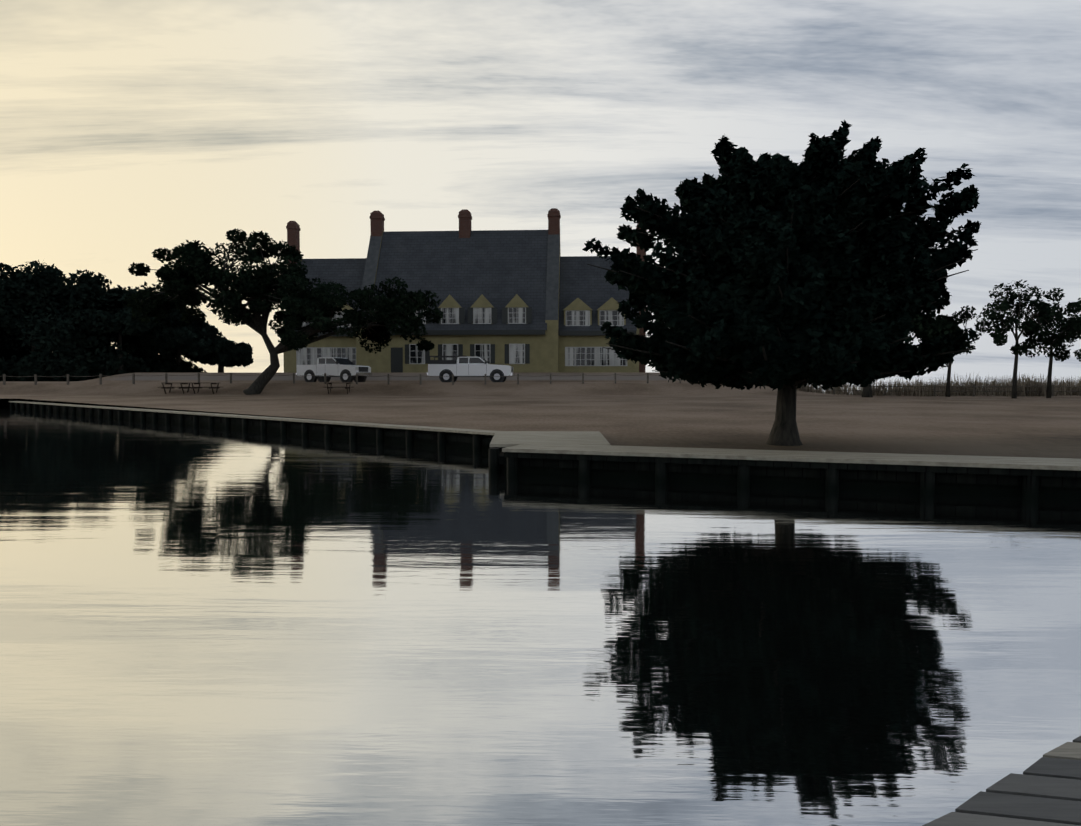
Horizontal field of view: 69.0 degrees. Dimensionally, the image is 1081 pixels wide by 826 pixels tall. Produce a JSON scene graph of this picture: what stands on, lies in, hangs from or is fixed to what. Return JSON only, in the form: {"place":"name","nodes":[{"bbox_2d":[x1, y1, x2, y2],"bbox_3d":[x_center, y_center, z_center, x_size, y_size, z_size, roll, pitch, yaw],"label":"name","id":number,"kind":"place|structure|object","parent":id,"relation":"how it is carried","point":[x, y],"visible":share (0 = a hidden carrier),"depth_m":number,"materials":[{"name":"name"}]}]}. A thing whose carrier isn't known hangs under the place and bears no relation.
{"place":"outdoors","nodes":[
{"label":"outdoors","id":0,"kind":"place"},
{"bbox_2d":[106,282,185,348],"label":"tree foliage","id":1,"kind":"object","parent":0,"point":[154,288],"depth_m":106.14,"materials":[{"name":"green plant"}]},
{"bbox_2d":[129,314,224,368],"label":"tree foliage","id":2,"kind":"object","parent":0,"point":[171,333],"depth_m":93.84,"materials":[{"name":"green plant"}]},
{"bbox_2d":[165,302,226,358],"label":"tree foliage","id":3,"kind":"object","parent":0,"point":[176,312],"depth_m":105.36,"materials":[{"name":"green plant"}]},
{"bbox_2d":[0,382,1080,825],"bbox_3d":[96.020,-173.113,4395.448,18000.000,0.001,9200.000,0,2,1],"label":"water","id":4,"kind":"structure","parent":0,"point":[210,626],"depth_m":4.80,"materials":[{"name":"grey liquid"}]},
{"bbox_2d":[0,372,1080,458],"bbox_3d":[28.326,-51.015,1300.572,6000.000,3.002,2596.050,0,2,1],"label":"lawn ground","id":5,"kind":"structure","parent":0,"point":[657,410],"depth_m":31.06,"materials":[{"name":"brown soil"}]},
{"bbox_2d":[0,260,79,351],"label":"tree foliage","id":6,"kind":"object","parent":5,"relation":"on","point":[38,284],"depth_m":87.35,"materials":[{"name":"green plant"}]},
{"bbox_2d":[40,269,137,355],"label":"tree foliage","id":7,"kind":"object","parent":5,"relation":"on","point":[87,278],"depth_m":91.36,"materials":[{"name":"green plant"}]},
{"bbox_2d":[0,309,207,380],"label":"shrub foliage","id":8,"kind":"object","parent":5,"relation":"on","point":[60,349],"visible":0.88,"depth_m":85.30,"materials":[{"name":"green plant"}]},
{"bbox_2d":[60,283,165,373],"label":"tree foliage","id":9,"kind":"object","parent":5,"relation":"on","point":[86,314],"depth_m":87.24,"materials":[{"name":"green plant"}]},
{"bbox_2d":[158,383,190,393],"bbox_3d":[-25.779,-1.749,55.675,1.850,0.801,1.600,0,2,4],"label":"picnic table","id":10,"kind":"object","parent":5,"relation":"on","point":[171,387],"visible":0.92,"depth_m":55.36,"materials":[{"name":"brown wood"}]},
{"bbox_2d":[187,383,218,393],"bbox_3d":[-23.703,-1.747,55.630,1.850,0.801,1.600,0,2,1],"label":"picnic table","id":11,"kind":"object","parent":5,"relation":"on","point":[199,387],"visible":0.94,"depth_m":55.27,"materials":[{"name":"brown wood"}]},
{"bbox_2d":[188,335,253,372],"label":"tree foliage","id":12,"kind":"object","parent":5,"relation":"on","point":[231,354],"depth_m":100.03,"materials":[{"name":"green plant"}]},
{"bbox_2d":[122,228,443,394],"bbox_3d":[-18.163,-6.803,55.254,22.582,11.963,10.829,0,2,1],"label":"oak tree","id":13,"kind":"object","parent":5,"relation":"on","point":[193,274],"depth_m":53.20,"materials":[{"name":"green plant"}]},
{"bbox_2d":[296,357,371,381],"bbox_3d":[-16.765,-3.442,63.715,6.028,2.080,2.240,1,2,23],"label":"pickup truck","id":14,"kind":"object","parent":5,"relation":"on","point":[344,369],"visible":0.92,"depth_m":62.87,"materials":[{"name":"white paint"}]},
{"bbox_2d":[323,383,349,393],"bbox_3d":[-14.216,-1.739,55.423,1.850,0.801,1.600,0,2,-2],"label":"picnic table","id":15,"kind":"object","parent":5,"relation":"on","point":[330,387],"visible":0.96,"depth_m":54.89,"materials":[{"name":"brown wood"}]},
{"bbox_2d":[3,373,680,384],"bbox_3d":[-14.846,-2.495,58.489,60.120,0.992,0.815,0,2,1],"label":"rope fence","id":16,"kind":"object","parent":5,"relation":"on","point":[166,378],"visible":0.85,"depth_m":58.58,"materials":[{"name":"brown wood"}]},
{"bbox_2d":[283,208,646,372],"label":"house","id":17,"kind":"structure","parent":5,"relation":"on","point":[526,300],"depth_m":73.45,"materials":[{"name":"grey tile"}]},
{"bbox_2d":[427,356,514,381],"bbox_3d":[-5.413,-3.370,61.447,6.695,2.140,2.325,0,2,1],"label":"pickup truck","id":18,"kind":"object","parent":5,"relation":"on","point":[467,366],"visible":0.96,"depth_m":60.49,"materials":[{"name":"white paint"}]},
{"bbox_2d":[10,402,1080,499],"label":"bulkhead","id":19,"kind":"object","parent":5,"relation":"on","point":[1031,484],"visible":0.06,"depth_m":12.18,"materials":[{"name":"brown wood"}]},
{"bbox_2d":[9,401,1080,470],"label":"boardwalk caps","id":20,"kind":"object","parent":19,"relation":"on","point":[579,442],"visible":1,"depth_m":12.45,"materials":[{"name":"grey wood"}]},
{"bbox_2d":[582,120,980,445],"bbox_3d":[4.372,-2.095,14.497,7.062,5.537,6.970,0,2,1],"label":"cedar tree","id":21,"kind":"object","parent":5,"relation":"on","point":[834,304],"depth_m":12.69,"materials":[{"name":"green plant"}]},
{"bbox_2d":[862,323,955,396],"bbox_3d":[20.585,-3.551,47.473,8.066,5.435,6.506,1,3,31],"label":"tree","id":22,"kind":"object","parent":5,"relation":"on","point":[866,391],"depth_m":48.24,"materials":[{"name":"brown plant"}]},
{"bbox_2d":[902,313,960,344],"bbox_3d":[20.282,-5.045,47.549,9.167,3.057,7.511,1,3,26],"label":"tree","id":23,"kind":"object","parent":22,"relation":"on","point":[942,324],"visible":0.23,"depth_m":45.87,"materials":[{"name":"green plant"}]},
{"bbox_2d":[797,372,1080,396],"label":"reeds","id":24,"kind":"object","parent":5,"relation":"on","point":[899,391],"depth_m":52.84,"materials":[{"name":"brown plant"}]},
{"bbox_2d":[801,384,1080,395],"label":"rail fence","id":25,"kind":"object","parent":5,"relation":"on","point":[974,391],"visible":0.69,"depth_m":50.77,"materials":[{"name":"brown wood"}]},
{"bbox_2d":[918,305,976,396],"bbox_3d":[25.516,-3.841,49.652,3.592,5.836,3.618,0,2,1],"label":"tree","id":26,"kind":"object","parent":5,"relation":"on","point":[961,318],"depth_m":49.23,"materials":[{"name":"green plant"}]},
{"bbox_2d":[974,280,1073,397],"bbox_3d":[27.826,-4.297,46.028,4.997,7.073,4.842,0,2,1],"label":"tree","id":27,"kind":"object","parent":5,"relation":"on","point":[1035,327],"depth_m":45.04,"materials":[{"name":"green plant"}]},
{"bbox_2d":[1005,288,1080,397],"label":"tree","id":28,"kind":"object","parent":5,"relation":"on","point":[1071,322],"depth_m":46.42,"materials":[{"name":"green plant"}]},
{"bbox_2d":[0,0,1080,381],"label":"sky","id":29,"kind":"structure","parent":0,"point":[130,129],"materials":[{"name":"grey"}]},
{"bbox_2d":[922,736,1080,825],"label":"dock planks","id":30,"kind":"object","parent":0,"point":[1045,790],"visible":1,"depth_m":2.40,"materials":[{"name":"grey wood"}]},
{"bbox_2d":[1073,349,1080,361],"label":"tree","id":31,"kind":"object","parent":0,"point":[1077,352],"visible":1,"depth_m":44.65,"materials":[{"name":"green plant"}]}
]}

